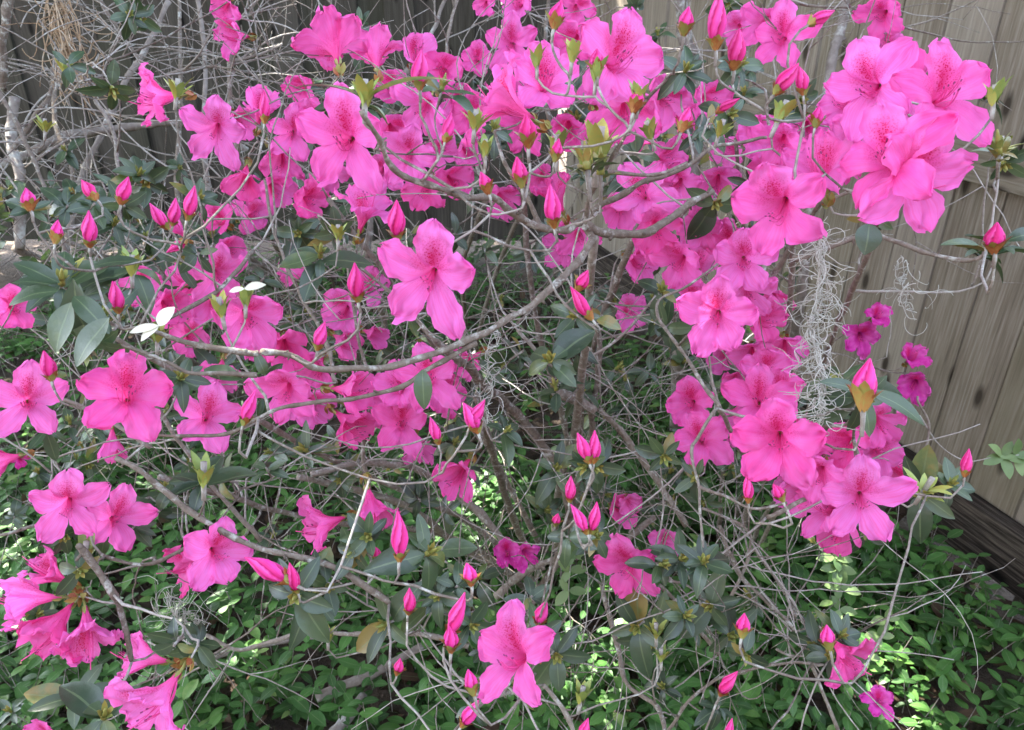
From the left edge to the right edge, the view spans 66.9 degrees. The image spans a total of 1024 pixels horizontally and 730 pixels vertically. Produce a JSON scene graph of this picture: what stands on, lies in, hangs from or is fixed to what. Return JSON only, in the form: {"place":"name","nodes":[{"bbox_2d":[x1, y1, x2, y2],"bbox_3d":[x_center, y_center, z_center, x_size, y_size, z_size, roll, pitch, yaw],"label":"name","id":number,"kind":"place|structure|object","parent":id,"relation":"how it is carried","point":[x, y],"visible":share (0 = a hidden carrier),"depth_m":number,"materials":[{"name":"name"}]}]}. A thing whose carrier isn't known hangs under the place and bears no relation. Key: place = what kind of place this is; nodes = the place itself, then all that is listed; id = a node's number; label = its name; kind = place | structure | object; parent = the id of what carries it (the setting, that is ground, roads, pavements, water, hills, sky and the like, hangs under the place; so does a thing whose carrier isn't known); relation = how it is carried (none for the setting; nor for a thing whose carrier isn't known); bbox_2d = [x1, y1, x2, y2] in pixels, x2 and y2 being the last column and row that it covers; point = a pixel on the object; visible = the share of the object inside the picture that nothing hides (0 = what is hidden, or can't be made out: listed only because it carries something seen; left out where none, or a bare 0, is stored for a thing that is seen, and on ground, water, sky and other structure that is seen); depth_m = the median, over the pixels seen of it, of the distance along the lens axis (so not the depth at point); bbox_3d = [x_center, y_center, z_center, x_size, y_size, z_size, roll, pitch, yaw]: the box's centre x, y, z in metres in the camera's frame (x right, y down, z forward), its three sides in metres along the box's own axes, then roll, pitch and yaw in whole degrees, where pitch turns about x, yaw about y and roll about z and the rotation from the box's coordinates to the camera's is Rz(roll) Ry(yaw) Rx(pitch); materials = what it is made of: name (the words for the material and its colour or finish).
{"place":"outdoors","nodes":[
{"label":"outdoors","id":0,"kind":"place"},
{"bbox_2d":[0,2,1023,729],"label":"ground","id":1,"kind":"structure","parent":0,"point":[8,272],"depth_m":2.19,"materials":[{"name":"green plant"}]},
{"bbox_2d":[237,0,260,155],"bbox_3d":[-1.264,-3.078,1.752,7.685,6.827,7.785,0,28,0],"label":"branch","id":2,"kind":"object","parent":1,"relation":"on","point":[246,64],"depth_m":5.04,"materials":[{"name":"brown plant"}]},
{"bbox_2d":[0,0,566,240],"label":"wooden fence","id":3,"kind":"object","parent":1,"relation":"on","point":[34,90],"visible":0.34,"depth_m":3.85,"materials":[{"name":"grey wood"}]},
{"bbox_2d":[0,0,1015,729],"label":"azalea shrub","id":4,"kind":"object","parent":1,"relation":"on","point":[654,200],"visible":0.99,"depth_m":0.94,"materials":[{"name":"pink plant"}]},
{"bbox_2d":[119,575,226,684],"bbox_3d":[-0.486,0.383,1.160,0.224,0.157,0.105,17,33,29],"label":"spanish moss","id":5,"kind":"object","parent":4,"relation":"hanging from","point":[176,612],"visible":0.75,"depth_m":1.15,"materials":[{"name":"grey plant"}]},
{"bbox_2d":[470,315,532,438],"bbox_3d":[-0.015,0.017,1.027,0.083,0.177,0.120,0,28,0],"label":"spanish moss","id":6,"kind":"object","parent":4,"relation":"hanging from","point":[487,355],"visible":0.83,"depth_m":1.00,"materials":[{"name":"grey plant"}]},
{"bbox_2d":[555,535,587,628],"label":"vine sprig","id":7,"kind":"object","parent":4,"relation":"attached to","point":[562,597],"visible":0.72,"depth_m":1.20,"materials":[{"name":"green plant"}]},
{"bbox_2d":[0,0,1023,728],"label":"azalea shrub","id":8,"kind":"object","parent":1,"relation":"on","point":[136,14],"visible":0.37,"depth_m":1.59,"materials":[{"name":"plant"}]},
{"bbox_2d":[0,0,137,120],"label":"dry vine","id":9,"kind":"object","parent":8,"relation":"hanging from","point":[56,10],"visible":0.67,"depth_m":1.35,"materials":[{"name":"grey plant"}]},
{"bbox_2d":[0,231,1023,729],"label":"ground cover","id":10,"kind":"object","parent":1,"relation":"on","point":[950,633],"visible":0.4,"depth_m":1.81,"materials":[{"name":"green plant"}]},
{"bbox_2d":[329,692,366,729],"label":"fallen branch","id":11,"kind":"object","parent":10,"relation":"on","point":[338,725],"visible":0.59,"depth_m":1.57,"materials":[{"name":"grey wood"}]},
{"bbox_2d":[315,643,423,702],"bbox_3d":[-0.299,0.658,1.660,0.248,0.022,0.029,-17,32,-28],"label":"fallen branch","id":12,"kind":"object","parent":10,"relation":"on","point":[354,681],"visible":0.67,"depth_m":1.65,"materials":[{"name":"grey wood"}]},
{"bbox_2d":[860,609,899,687],"bbox_3d":[0.704,0.548,1.507,0.052,0.157,0.088,20,34,32],"label":"vine sprig","id":13,"kind":"object","parent":10,"relation":"on","point":[877,635],"visible":0.59,"depth_m":1.50,"materials":[{"name":"green plant"}]},
{"bbox_2d":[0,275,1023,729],"bbox_3d":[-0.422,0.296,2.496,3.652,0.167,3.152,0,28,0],"label":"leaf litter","id":14,"kind":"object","parent":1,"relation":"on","point":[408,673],"visible":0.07,"depth_m":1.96,"materials":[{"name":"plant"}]},
{"bbox_2d":[194,637,312,663],"bbox_3d":[-0.549,0.622,1.706,0.284,0.010,0.020,-8,29,-14],"label":"fallen branch","id":15,"kind":"object","parent":14,"relation":"on","point":[225,654],"visible":0.22,"depth_m":1.71,"materials":[{"name":"grey wood"}]},
{"bbox_2d":[422,0,1023,729],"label":"azalea shrub","id":16,"kind":"object","parent":1,"relation":"on","point":[892,124],"visible":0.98,"depth_m":0.86,"materials":[{"name":"pink plant"}]},
{"bbox_2d":[773,216,859,435],"bbox_3d":[0.305,-0.035,0.761,0.088,0.201,0.143,0,28,0],"label":"spanish moss","id":17,"kind":"object","parent":16,"relation":"hanging from","point":[819,251],"visible":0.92,"depth_m":0.76,"materials":[{"name":"grey plant"}]},
{"bbox_2d":[816,553,860,692],"bbox_3d":[0.618,0.473,1.452,0.072,0.254,0.127,-7,29,-14],"label":"vine sprig","id":18,"kind":"object","parent":16,"relation":"attached to","point":[840,569],"visible":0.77,"depth_m":1.45,"materials":[{"name":"green plant"}]},
{"bbox_2d":[876,256,952,335],"bbox_3d":[0.491,-0.082,0.949,0.059,0.097,0.085,-16,32,-27],"label":"spanish moss","id":19,"kind":"object","parent":16,"relation":"hanging from","point":[903,287],"visible":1,"depth_m":0.95,"materials":[{"name":"grey plant"}]},
{"bbox_2d":[920,415,1023,478],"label":"vine sprig","id":20,"kind":"object","parent":16,"relation":"attached to","point":[1004,455],"visible":0.91,"depth_m":1.15,"materials":[{"name":"green plant"}]},
{"bbox_2d":[557,0,1023,602],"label":"wooden fence","id":21,"kind":"object","parent":1,"relation":"on","point":[973,344],"visible":0.2,"depth_m":2.04,"materials":[{"name":"wood"}]}
]}

